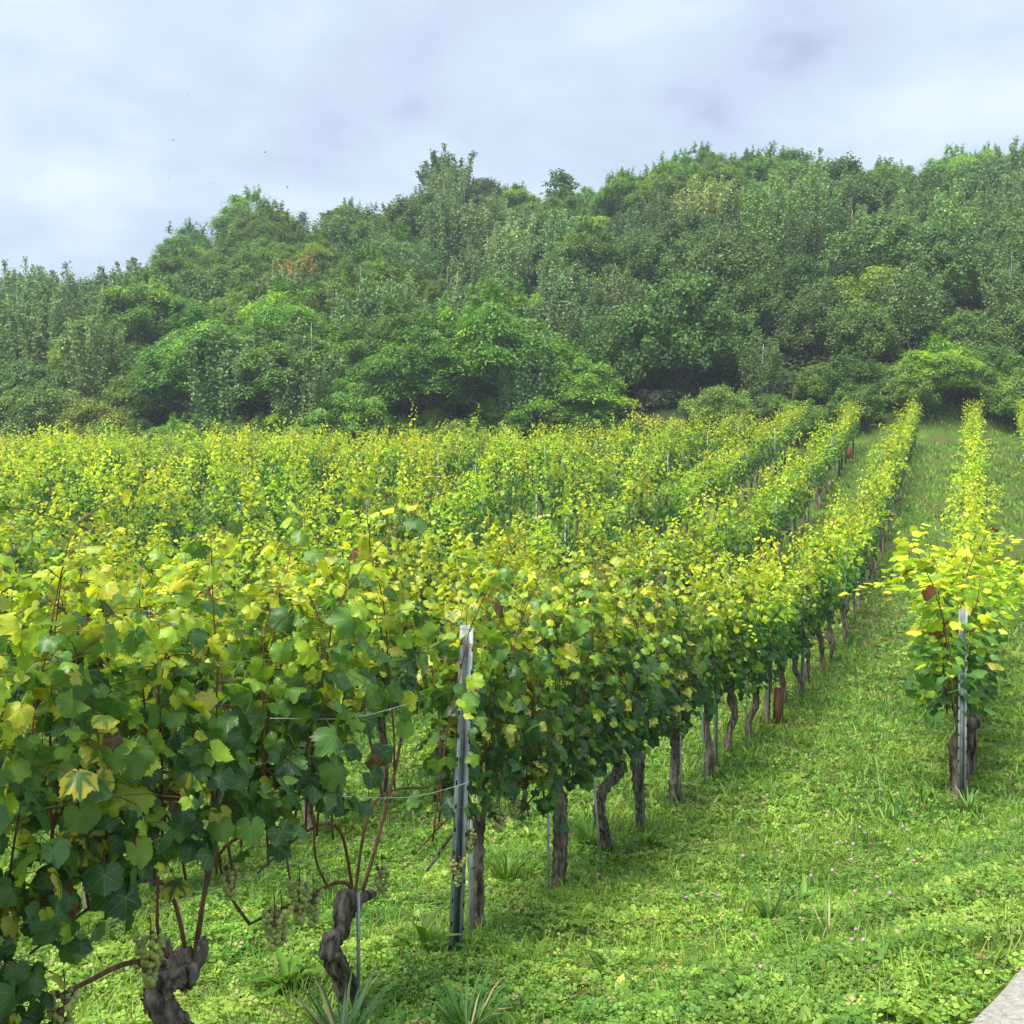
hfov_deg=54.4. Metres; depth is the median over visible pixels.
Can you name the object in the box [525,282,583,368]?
tree
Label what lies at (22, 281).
tree
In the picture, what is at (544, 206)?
tree
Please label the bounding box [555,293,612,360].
tree
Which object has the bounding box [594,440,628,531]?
grapevine
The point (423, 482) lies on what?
grapevine
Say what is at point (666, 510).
grapevine
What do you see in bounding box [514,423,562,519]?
grapevine
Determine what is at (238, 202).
tree
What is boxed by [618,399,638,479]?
grapevine
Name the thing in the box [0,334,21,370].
tree
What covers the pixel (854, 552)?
grapevine
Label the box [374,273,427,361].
tree
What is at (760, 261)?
tree
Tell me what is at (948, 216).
tree
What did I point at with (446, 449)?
grapevine
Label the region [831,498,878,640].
grapevine
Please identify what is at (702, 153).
tree
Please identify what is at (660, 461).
grapevine
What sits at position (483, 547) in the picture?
grapevine
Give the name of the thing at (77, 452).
grapevine
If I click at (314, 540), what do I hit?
grapevine
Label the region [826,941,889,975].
dock plant
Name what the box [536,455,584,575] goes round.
grapevine
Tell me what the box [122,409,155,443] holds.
tree
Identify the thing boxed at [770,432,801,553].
grapevine
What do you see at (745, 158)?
tree
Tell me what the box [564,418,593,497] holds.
grapevine
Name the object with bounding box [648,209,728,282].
tree
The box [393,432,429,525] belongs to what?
grapevine
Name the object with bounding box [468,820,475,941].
vine stake
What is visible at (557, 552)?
grapevine
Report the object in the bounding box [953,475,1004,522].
grapevine
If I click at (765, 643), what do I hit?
grapevine
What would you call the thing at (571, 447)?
grapevine
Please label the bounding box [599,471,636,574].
grapevine
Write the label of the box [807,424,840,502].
grapevine
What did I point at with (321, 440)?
grapevine
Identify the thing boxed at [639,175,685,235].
tree
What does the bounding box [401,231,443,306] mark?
tree
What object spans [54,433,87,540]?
grapevine
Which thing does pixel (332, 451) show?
grapevine
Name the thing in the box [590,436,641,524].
grapevine
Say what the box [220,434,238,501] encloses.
grapevine
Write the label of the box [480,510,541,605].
grapevine
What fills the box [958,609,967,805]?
trellis post
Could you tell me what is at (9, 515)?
grapevine
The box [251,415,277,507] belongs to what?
grapevine
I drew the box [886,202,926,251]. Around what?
tree
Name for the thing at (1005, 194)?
tree
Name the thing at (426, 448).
grapevine
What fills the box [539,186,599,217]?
tree
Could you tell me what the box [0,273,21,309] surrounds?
tree
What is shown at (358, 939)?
vine stake
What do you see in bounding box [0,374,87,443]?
tree
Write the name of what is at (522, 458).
grapevine
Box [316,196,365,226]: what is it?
tree
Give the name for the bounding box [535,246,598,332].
tree
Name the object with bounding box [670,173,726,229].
tree
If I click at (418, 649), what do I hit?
grapevine
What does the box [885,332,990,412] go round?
tree
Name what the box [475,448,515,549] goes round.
grapevine
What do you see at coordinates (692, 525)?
grapevine
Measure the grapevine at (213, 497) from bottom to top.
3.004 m
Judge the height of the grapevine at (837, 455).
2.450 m
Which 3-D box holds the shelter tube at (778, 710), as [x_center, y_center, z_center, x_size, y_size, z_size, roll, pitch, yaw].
[3.270,2.389,12.210,0.085,0.460,0.085,2,0,-29]
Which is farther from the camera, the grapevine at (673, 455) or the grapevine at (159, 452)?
the grapevine at (673, 455)
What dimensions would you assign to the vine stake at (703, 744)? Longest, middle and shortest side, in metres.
0.900 x 0.036 x 0.025 m
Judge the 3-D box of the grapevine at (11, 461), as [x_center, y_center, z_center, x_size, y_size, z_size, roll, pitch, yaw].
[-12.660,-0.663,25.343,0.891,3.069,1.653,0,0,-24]
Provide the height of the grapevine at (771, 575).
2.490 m
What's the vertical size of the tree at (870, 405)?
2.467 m
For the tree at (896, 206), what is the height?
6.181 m
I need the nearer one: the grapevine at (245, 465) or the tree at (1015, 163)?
the grapevine at (245, 465)
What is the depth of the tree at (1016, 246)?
52.42 m
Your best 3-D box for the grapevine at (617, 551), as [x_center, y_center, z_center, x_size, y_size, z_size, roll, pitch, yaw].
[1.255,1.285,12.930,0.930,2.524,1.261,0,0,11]
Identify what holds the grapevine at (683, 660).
on the ground at (934, 432)
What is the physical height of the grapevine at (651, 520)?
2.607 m
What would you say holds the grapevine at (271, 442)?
on the ground at (934, 432)
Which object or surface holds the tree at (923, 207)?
on the ground at (934, 432)
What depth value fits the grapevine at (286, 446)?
31.42 m
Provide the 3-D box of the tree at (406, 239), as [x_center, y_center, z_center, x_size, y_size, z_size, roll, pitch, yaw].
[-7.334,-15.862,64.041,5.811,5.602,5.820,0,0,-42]
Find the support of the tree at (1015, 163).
on the ground at (934, 432)
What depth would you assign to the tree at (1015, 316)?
45.81 m
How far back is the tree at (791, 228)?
61.35 m
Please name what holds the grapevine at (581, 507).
on the ground at (934, 432)
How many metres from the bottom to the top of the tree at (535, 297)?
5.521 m
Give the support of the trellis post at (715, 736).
on the ground at (934, 432)
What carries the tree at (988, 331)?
on the ground at (934, 432)
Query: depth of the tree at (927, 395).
42.22 m
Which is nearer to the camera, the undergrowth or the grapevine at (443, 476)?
the grapevine at (443, 476)
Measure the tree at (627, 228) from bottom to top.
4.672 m
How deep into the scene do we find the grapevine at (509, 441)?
35.90 m
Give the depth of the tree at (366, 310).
50.25 m
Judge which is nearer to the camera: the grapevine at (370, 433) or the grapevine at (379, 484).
the grapevine at (379, 484)
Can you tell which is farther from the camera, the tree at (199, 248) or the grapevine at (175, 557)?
the tree at (199, 248)
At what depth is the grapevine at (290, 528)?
17.52 m
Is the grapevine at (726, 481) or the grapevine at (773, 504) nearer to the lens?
the grapevine at (773, 504)
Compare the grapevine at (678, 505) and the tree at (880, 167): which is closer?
the grapevine at (678, 505)
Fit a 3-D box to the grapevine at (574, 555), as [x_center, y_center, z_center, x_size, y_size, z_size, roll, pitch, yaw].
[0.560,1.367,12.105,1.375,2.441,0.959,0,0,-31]
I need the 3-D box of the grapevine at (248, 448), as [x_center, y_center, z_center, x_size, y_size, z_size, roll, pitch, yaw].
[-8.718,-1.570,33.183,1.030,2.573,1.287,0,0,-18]
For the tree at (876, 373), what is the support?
on the ground at (934, 432)
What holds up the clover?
on the ground at (934, 432)
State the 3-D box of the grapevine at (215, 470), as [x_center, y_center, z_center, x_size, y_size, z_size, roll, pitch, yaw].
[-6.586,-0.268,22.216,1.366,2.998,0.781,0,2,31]
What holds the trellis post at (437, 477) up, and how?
on the ground at (934, 432)
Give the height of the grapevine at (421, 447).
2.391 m
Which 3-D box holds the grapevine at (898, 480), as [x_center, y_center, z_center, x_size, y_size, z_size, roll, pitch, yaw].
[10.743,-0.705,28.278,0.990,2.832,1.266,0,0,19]
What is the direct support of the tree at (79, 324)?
on the ground at (934, 432)
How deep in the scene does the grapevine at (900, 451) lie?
30.09 m
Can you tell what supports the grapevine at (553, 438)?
on the ground at (934, 432)
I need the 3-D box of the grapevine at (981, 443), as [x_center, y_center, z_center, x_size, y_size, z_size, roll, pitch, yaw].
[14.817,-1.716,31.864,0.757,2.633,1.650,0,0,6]
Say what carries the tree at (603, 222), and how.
on the ground at (934, 432)
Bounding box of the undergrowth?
[3,207,1023,476]
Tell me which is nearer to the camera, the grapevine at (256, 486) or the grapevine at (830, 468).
the grapevine at (256, 486)
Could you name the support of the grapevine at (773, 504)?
on the ground at (934, 432)
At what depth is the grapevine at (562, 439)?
34.79 m
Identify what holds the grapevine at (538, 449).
on the ground at (934, 432)
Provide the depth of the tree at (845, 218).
60.42 m
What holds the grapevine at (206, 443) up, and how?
on the ground at (934, 432)
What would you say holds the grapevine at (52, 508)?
on the ground at (934, 432)
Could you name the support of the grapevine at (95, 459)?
on the ground at (934, 432)
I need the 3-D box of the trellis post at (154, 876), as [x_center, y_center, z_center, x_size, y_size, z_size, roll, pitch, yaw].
[-2.172,1.492,5.977,0.032,1.800,0.057,-1,0,25]
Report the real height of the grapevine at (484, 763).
2.201 m
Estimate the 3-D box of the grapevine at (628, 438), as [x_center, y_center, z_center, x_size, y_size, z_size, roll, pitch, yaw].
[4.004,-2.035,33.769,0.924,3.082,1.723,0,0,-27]
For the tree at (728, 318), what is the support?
on the ground at (934, 432)
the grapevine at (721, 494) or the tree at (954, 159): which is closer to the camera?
the grapevine at (721, 494)
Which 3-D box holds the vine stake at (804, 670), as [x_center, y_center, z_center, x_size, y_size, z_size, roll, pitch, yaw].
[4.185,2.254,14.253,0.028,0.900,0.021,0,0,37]
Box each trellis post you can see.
[143,610,157,891]
[437,454,438,505]
[448,625,473,957]
[536,490,537,554]
[563,519,566,580]
[667,452,668,504]
[714,600,717,766]
[745,449,747,501]
[801,583,806,676]
[808,470,809,521]
[844,548,846,619]
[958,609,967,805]
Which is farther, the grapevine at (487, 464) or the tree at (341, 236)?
the tree at (341, 236)
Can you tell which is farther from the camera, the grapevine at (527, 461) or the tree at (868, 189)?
the tree at (868, 189)
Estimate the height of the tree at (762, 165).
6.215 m
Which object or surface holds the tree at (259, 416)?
on the ground at (934, 432)
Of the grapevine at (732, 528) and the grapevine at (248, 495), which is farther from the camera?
the grapevine at (732, 528)
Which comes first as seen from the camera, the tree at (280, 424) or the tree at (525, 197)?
the tree at (280, 424)
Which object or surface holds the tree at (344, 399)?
on the ground at (934, 432)
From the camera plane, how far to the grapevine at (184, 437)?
30.26 m
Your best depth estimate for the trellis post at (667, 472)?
31.27 m
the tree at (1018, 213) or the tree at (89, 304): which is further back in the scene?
the tree at (1018, 213)
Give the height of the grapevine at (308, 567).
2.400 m
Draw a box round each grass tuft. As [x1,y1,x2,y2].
[259,968,410,1023]
[414,965,525,1023]
[483,841,538,884]
[568,809,628,848]
[741,875,807,924]
[788,890,870,936]
[938,786,992,816]
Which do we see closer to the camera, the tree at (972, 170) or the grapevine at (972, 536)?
the grapevine at (972, 536)
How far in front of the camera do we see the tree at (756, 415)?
43.62 m
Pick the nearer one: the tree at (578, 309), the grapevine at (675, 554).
the grapevine at (675, 554)
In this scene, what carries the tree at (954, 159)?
on the ground at (934, 432)
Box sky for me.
[0,0,1023,288]
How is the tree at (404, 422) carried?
on the ground at (934, 432)
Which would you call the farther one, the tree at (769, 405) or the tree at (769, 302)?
the tree at (769, 302)
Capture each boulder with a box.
[635,388,649,401]
[644,390,670,406]
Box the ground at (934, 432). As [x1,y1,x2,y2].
[0,208,1023,1023]
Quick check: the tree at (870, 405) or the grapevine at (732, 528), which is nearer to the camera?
the grapevine at (732, 528)
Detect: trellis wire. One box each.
[0,424,910,675]
[0,601,842,964]
[13,521,880,814]
[270,703,409,718]
[341,782,468,797]
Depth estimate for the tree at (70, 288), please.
62.95 m
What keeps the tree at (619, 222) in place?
on the ground at (934, 432)
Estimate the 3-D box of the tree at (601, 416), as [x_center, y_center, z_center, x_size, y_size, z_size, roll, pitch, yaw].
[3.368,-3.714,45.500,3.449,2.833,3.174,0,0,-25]
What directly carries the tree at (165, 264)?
on the ground at (934, 432)
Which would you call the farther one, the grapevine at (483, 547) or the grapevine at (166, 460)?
the grapevine at (166, 460)
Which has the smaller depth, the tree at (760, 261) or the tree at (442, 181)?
the tree at (760, 261)
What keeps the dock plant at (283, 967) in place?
on the ground at (934, 432)
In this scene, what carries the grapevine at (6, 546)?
on the ground at (934, 432)
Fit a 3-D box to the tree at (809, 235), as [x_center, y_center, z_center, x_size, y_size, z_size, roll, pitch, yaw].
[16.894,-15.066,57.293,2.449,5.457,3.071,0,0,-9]
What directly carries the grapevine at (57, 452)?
on the ground at (934, 432)
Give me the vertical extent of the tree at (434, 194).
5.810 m
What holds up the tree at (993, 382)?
on the ground at (934, 432)
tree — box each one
[0,256,46,300]
[0,270,68,363]
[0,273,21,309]
[0,283,81,339]
[0,333,24,384]
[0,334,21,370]
[0,358,72,410]
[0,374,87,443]
[12,281,83,374]
[20,269,60,284]
[23,276,71,310]
[24,260,79,311]
[33,264,71,294]
[37,303,148,406]
[47,397,140,448]
[55,304,138,407]
[60,274,133,336]
[67,284,156,339]
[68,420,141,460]
[69,272,123,311]
[80,263,156,342]
[81,265,214,353]
[95,350,194,427]
[106,264,162,291]
[110,257,147,282]
[122,300,267,413]
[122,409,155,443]
[142,412,210,461]
[144,242,204,272]
[145,308,214,373]
[147,217,216,267]
[147,267,231,335]
[148,245,208,278]
[166,240,210,259]
[181,321,260,428]
[187,255,229,279]
[187,411,235,443]
[192,227,260,269]
[202,278,262,328]
[204,240,292,295]
[206,184,275,245]
[207,415,268,452]
[210,280,289,334]
[220,194,301,242]
[220,311,369,406]
[223,273,344,392]
[235,407,288,443]
[236,204,310,247]
[236,229,295,265]
[252,399,315,434]
[257,257,308,305]
[257,308,351,456]
[266,224,357,278]
[279,251,329,305]
[279,405,364,473]
[281,255,351,312]
[288,256,398,337]
[294,366,402,448]
[296,211,309,234]
[304,213,387,268]
[307,321,410,410]
[309,238,423,305]
[313,203,387,248]
[314,210,334,229]
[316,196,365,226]
[319,395,390,440]
[329,254,402,341]
[332,292,476,417]
[351,309,498,430]
[360,222,444,274]
[362,200,409,233]
[362,221,409,266]
[373,190,455,246]
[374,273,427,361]
[376,413,429,443]
[390,266,459,317]
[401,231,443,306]
[404,276,592,409]
[410,179,443,226]
[411,262,492,346]
[411,408,456,444]
[414,176,476,286]
[415,143,477,191]
[421,417,492,465]
[424,209,479,258]
[425,162,469,205]
[444,207,498,269]
[446,237,496,293]
[449,178,481,212]
[452,176,515,211]
[452,267,536,346]
[459,189,526,282]
[460,388,533,439]
[478,193,508,216]
[481,400,545,439]
[483,207,536,293]
[490,383,585,449]
[491,337,641,419]
[492,306,569,441]
[495,181,549,224]
[505,204,535,247]
[517,206,587,279]
[518,214,637,292]
[520,197,553,223]
[524,264,590,320]
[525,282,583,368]
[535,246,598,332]
[538,207,590,268]
[539,168,583,210]
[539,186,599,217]
[541,435,581,465]
[549,403,621,449]
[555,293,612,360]
[569,204,613,235]
[571,185,601,215]
[571,303,676,400]
[586,165,644,219]
[590,270,653,317]
[591,263,651,325]
[598,171,628,193]
[601,201,644,243]
[606,264,762,400]
[614,222,649,249]
[617,228,678,293]
[620,161,695,221]
[639,147,707,196]
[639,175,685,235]
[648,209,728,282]
[655,220,668,244]
[656,219,745,295]
[667,225,784,318]
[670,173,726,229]
[675,141,728,181]
[677,384,755,436]
[681,302,759,376]
[686,151,759,217]
[705,167,743,232]
[706,402,761,437]
[715,214,743,242]
[722,271,792,339]
[730,147,765,181]
[732,178,791,239]
[733,234,781,279]
[734,140,805,188]
[735,329,782,401]
[739,168,797,262]
[750,196,807,258]
[754,392,789,423]
[759,161,818,189]
[760,253,831,308]
[765,146,822,181]
[771,288,855,362]
[774,398,835,440]
[782,161,819,212]
[782,203,827,277]
[787,276,863,329]
[788,147,847,259]
[789,362,848,406]
[808,151,891,208]
[811,350,895,398]
[815,298,907,364]
[820,211,952,284]
[821,254,899,288]
[824,380,889,426]
[826,171,915,217]
[828,264,942,339]
[832,198,868,253]
[861,364,896,386]
[864,155,918,195]
[873,243,946,354]
[874,174,898,202]
[874,183,930,231]
[875,363,948,414]
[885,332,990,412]
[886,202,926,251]
[889,177,972,225]
[891,162,915,181]
[891,217,1003,305]
[896,164,975,210]
[904,286,962,344]
[907,182,955,227]
[917,142,978,192]
[919,168,983,244]
[925,306,1015,356]
[936,355,995,391]
[952,342,1023,401]
[954,158,1005,211]
[967,175,1023,221]
[967,207,1022,248]
[967,236,1023,309]
[968,191,1023,218]
[970,143,1009,166]
[971,373,1023,427]
[973,365,1023,421]
[975,243,1023,323]
[976,226,1016,254]
[977,135,1023,193]
[978,195,1023,242]
[982,297,1023,357]
[1000,168,1023,196]
[1012,216,1023,238]
[1013,222,1023,239]
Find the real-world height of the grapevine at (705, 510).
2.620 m
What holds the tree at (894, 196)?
on the ground at (934, 432)
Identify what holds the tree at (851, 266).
on the ground at (934, 432)
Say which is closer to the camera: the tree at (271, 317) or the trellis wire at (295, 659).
the trellis wire at (295, 659)
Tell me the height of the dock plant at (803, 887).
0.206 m
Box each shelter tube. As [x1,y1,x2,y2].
[773,687,783,724]
[847,447,852,459]
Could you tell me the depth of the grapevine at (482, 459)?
29.16 m
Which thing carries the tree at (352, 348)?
on the ground at (934, 432)
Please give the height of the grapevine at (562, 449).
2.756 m
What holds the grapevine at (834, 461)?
on the ground at (934, 432)
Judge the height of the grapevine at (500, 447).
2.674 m
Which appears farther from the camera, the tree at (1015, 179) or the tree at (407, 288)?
the tree at (1015, 179)
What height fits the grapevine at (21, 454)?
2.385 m
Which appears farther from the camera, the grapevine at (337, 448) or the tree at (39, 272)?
the tree at (39, 272)
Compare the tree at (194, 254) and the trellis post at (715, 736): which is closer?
the trellis post at (715, 736)
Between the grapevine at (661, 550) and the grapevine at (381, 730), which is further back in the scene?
the grapevine at (661, 550)
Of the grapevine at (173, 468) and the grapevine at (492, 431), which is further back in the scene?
the grapevine at (492, 431)
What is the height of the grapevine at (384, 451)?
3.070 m
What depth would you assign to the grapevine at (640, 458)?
28.48 m
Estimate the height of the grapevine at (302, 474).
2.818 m
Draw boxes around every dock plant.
[237,941,322,1007]
[368,901,474,954]
[573,944,635,980]
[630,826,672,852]
[696,973,761,1020]
[774,874,822,907]
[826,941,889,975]
[905,785,939,802]
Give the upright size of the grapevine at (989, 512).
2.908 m
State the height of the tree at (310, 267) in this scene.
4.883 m
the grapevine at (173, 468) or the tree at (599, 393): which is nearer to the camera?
the grapevine at (173, 468)
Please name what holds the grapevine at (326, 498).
on the ground at (934, 432)
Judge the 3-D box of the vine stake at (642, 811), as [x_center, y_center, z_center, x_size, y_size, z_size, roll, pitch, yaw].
[0.970,2.038,7.399,0.032,0.900,0.024,0,0,-30]
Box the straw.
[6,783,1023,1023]
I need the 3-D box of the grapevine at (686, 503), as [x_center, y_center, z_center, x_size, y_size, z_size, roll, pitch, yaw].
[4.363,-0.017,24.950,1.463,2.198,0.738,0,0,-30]
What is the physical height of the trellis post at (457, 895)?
1.660 m
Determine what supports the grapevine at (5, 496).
on the ground at (934, 432)
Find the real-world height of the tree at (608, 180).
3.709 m
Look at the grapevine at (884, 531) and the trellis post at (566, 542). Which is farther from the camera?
the grapevine at (884, 531)
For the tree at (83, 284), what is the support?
on the ground at (934, 432)
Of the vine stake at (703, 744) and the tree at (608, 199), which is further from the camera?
the tree at (608, 199)
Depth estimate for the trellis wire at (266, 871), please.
3.50 m
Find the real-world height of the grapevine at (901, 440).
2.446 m
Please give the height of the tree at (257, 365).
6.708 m
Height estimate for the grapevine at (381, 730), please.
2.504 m
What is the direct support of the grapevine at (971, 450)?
on the ground at (934, 432)
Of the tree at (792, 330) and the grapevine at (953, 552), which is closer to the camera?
the grapevine at (953, 552)
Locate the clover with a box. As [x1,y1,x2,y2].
[0,530,1023,1023]
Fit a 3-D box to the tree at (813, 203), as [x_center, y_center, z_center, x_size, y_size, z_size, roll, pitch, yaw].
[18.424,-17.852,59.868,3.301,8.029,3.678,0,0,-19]
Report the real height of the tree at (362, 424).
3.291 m
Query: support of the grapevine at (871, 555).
on the ground at (934, 432)
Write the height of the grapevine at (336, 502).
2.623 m
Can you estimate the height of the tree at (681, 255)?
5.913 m
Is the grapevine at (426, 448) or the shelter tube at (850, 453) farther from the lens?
the shelter tube at (850, 453)
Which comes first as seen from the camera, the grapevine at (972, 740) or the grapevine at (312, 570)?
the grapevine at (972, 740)
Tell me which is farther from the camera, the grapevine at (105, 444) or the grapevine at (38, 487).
the grapevine at (105, 444)
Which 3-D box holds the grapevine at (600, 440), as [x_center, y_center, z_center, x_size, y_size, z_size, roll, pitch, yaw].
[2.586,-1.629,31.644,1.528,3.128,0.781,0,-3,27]
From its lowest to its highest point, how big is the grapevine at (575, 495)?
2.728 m
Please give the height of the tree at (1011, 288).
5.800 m
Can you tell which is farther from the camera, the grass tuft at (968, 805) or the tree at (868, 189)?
the tree at (868, 189)
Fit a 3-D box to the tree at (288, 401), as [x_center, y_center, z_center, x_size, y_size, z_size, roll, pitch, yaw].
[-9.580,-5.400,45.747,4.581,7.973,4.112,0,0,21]
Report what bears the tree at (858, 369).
on the ground at (934, 432)
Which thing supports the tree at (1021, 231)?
on the ground at (934, 432)
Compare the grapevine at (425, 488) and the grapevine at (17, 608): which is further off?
the grapevine at (425, 488)
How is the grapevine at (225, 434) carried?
on the ground at (934, 432)
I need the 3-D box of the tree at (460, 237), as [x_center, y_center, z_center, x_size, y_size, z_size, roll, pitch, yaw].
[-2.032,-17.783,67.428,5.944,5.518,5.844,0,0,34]
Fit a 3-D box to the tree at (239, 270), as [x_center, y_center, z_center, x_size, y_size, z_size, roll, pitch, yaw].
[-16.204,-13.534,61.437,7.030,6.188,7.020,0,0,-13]
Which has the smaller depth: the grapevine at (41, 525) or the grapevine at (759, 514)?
the grapevine at (41, 525)
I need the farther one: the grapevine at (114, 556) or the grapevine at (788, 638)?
the grapevine at (788, 638)
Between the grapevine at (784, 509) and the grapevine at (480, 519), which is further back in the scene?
the grapevine at (784, 509)
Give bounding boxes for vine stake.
[357,891,362,1016]
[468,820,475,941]
[547,794,550,900]
[592,774,601,865]
[641,750,644,830]
[680,715,680,804]
[701,703,705,782]
[746,679,747,746]
[767,665,769,724]
[804,639,804,693]
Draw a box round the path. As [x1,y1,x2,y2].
[970,967,1023,1023]
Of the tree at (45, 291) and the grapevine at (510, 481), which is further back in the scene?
the tree at (45, 291)
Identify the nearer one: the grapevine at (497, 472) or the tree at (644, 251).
the grapevine at (497, 472)
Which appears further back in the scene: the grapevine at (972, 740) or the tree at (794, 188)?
the tree at (794, 188)
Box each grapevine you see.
[0,425,32,511]
[0,439,14,489]
[0,457,18,513]
[0,465,34,545]
[0,487,131,1023]
[0,491,44,602]
[0,512,86,616]
[0,513,344,1023]
[0,516,27,614]
[0,525,23,566]
[0,546,84,769]
[0,550,44,759]
[0,555,106,733]
[2,435,46,499]
[7,422,57,550]
[7,535,248,911]
[8,455,80,586]
[9,585,154,735]
[11,441,49,514]
[13,424,67,543]
[21,435,65,516]
[33,458,82,562]
[42,427,81,503]
[42,430,93,513]
[46,434,72,505]
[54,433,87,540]
[62,448,114,555]
[63,421,92,482]
[68,438,105,494]
[68,522,154,642]
[72,524,163,626]
[73,491,122,570]
[80,428,111,508]
[87,452,132,554]
[91,459,140,534]
[94,417,120,496]
[97,443,144,542]
[98,417,129,507]
[111,437,188,573]
[111,438,148,529]
[114,424,143,485]
[117,439,156,500]
[118,424,156,517]
[118,469,170,570]
[122,519,183,607]
[124,533,242,690]
[129,536,346,866]
[138,455,180,535]
[140,533,260,727]
[143,457,205,562]
[144,434,176,506]
[146,446,181,497]
[148,451,197,526]
[163,419,195,494]
[163,525,301,681]
[164,447,205,539]
[172,506,259,579]
[177,435,204,540]
[178,421,219,521]
[180,428,202,484]
[196,447,248,558]
[197,424,222,487]
[199,419,225,502]
[199,449,276,580]
[199,488,457,1011]
[200,432,249,541]
[201,508,291,638]
[202,434,236,488]
[206,429,237,525]
[216,423,239,484]
[219,424,263,538]
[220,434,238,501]
[227,423,265,505]
[230,441,268,519]
[233,438,278,561]
[234,426,262,477]
[236,527,315,610]
[243,573,420,831]
[245,406,289,520]
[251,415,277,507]
[253,454,318,546]
[253,455,317,594]
[260,416,308,542]
[260,430,279,465]
[268,529,377,665]
[273,436,318,518]
[279,417,302,504]
[280,434,318,510]
[281,415,305,492]
[287,440,340,538]
[291,514,368,606]
[296,435,320,466]
[298,552,398,656]
[299,427,320,494]
[300,474,338,555]
[302,418,328,513]
[302,429,340,498]
[309,520,428,802]
[313,425,352,532]
[313,497,390,592]
[321,450,348,557]
[324,425,347,491]
[327,432,349,510]
[328,438,359,505]
[335,454,397,566]
[336,438,374,559]
[337,436,372,473]
[339,439,370,506]
[344,518,570,937]
[346,438,381,527]
[347,429,393,504]
[348,419,384,481]
[356,488,428,603]
[357,440,390,500]
[361,424,394,536]
[372,439,414,514]
[377,563,472,767]
[379,516,475,687]
[380,438,405,496]
[385,475,456,578]
[390,445,425,539]
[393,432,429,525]
[395,429,420,481]
[398,402,433,511]
[406,451,439,534]
[407,441,454,530]
[409,431,431,472]
[411,435,441,487]
[415,517,481,629]
[421,525,540,698]
[426,432,449,490]
[428,420,464,513]
[428,431,454,484]
[432,457,464,526]
[433,471,473,569]
[437,419,462,482]
[444,532,640,887]
[445,463,495,547]
[448,520,512,612]
[451,418,478,519]
[460,403,488,491]
[460,452,501,565]
[471,434,500,533]
[472,441,495,505]
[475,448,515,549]
[477,527,564,716]
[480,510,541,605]
[484,435,508,495]
[485,426,507,492]
[487,426,523,504]
[491,420,525,526]
[493,423,523,488]
[507,429,543,501]
[510,435,549,546]
[511,511,569,582]
[513,427,546,525]
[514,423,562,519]
[521,564,668,856]
[528,524,610,713]
[530,410,550,499]
[531,555,683,832]
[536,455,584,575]
[538,425,582,547]
[540,424,564,486]
[543,428,576,509]
[548,420,568,493]
[557,445,585,509]
[560,440,586,547]
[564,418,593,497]
[564,426,589,490]
[567,413,613,490]
[568,424,587,484]
[570,514,645,621]
[572,480,609,586]
[576,438,612,534]
[583,472,632,578]
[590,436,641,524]
[590,512,647,628]
[593,418,619,490]
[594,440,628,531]
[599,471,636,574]
[608,419,633,484]
[609,408,639,488]
[612,557,747,804]
[617,457,657,559]
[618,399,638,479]
[621,423,652,516]
[623,440,643,523]
[627,461,663,546]
[627,516,694,624]
[631,415,655,472]
[631,523,681,655]
[633,413,651,440]
[635,443,661,507]
[645,415,672,443]
[645,430,681,548]
[650,427,673,504]
[655,413,681,501]
[655,470,697,552]
[657,525,720,635]
[665,556,759,779]
[669,419,685,443]
[671,427,697,495]
[671,467,713,545]
[674,491,735,577]
[678,409,698,489]
[678,536,783,752]
[679,490,730,602]
[680,465,718,540]
[681,409,705,487]
[685,449,729,525]
[688,408,711,474]
[690,417,711,441]
[692,451,735,530]
[706,445,746,517]
[712,465,759,610]
[716,507,762,591]
[720,554,817,708]
[721,437,747,517]
[722,550,823,738]
[723,419,763,502]
[728,425,757,510]
[729,502,777,593]
[735,547,830,695]
[737,429,764,495]
[740,480,770,583]
[743,461,780,562]
[744,468,789,566]
[746,532,804,722]
[747,408,770,488]
[747,416,776,484]
[756,416,780,449]
[758,466,802,560]
[761,421,787,480]
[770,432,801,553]
[781,451,813,541]
[781,456,816,535]
[792,527,841,682]
[793,437,827,526]
[793,517,854,661]
[799,493,872,650]
[800,521,865,672]
[804,433,835,510]
[806,405,832,494]
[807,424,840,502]
[809,423,839,488]
[818,418,848,482]
[825,492,879,629]
[830,475,885,619]
[831,469,885,608]
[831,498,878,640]
[838,523,1014,797]
[840,493,880,599]
[848,500,898,589]
[853,449,895,579]
[856,525,1023,776]
[858,470,891,569]
[860,461,896,558]
[863,452,900,549]
[867,456,898,541]
[871,423,908,514]
[872,429,910,503]
[873,439,907,532]
[878,423,910,522]
[887,425,914,495]
[889,416,920,481]
[889,420,918,473]
[903,557,1023,729]
[906,535,1023,728]
[923,525,994,567]
[931,557,1021,616]
[932,511,1004,567]
[938,481,1000,555]
[941,464,999,551]
[941,478,1001,551]
[943,486,1007,561]
[946,451,988,507]
[947,477,986,561]
[947,526,1002,565]
[947,551,1022,600]
[949,444,989,531]
[950,463,999,524]
[951,450,988,506]
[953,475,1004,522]
[954,543,1006,582]
[955,427,978,474]
[956,443,994,489]
[958,421,994,470]
[960,440,996,476]
[961,419,994,463]
[965,448,994,503]
[1010,402,1023,439]
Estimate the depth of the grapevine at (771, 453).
35.09 m
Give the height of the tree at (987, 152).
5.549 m

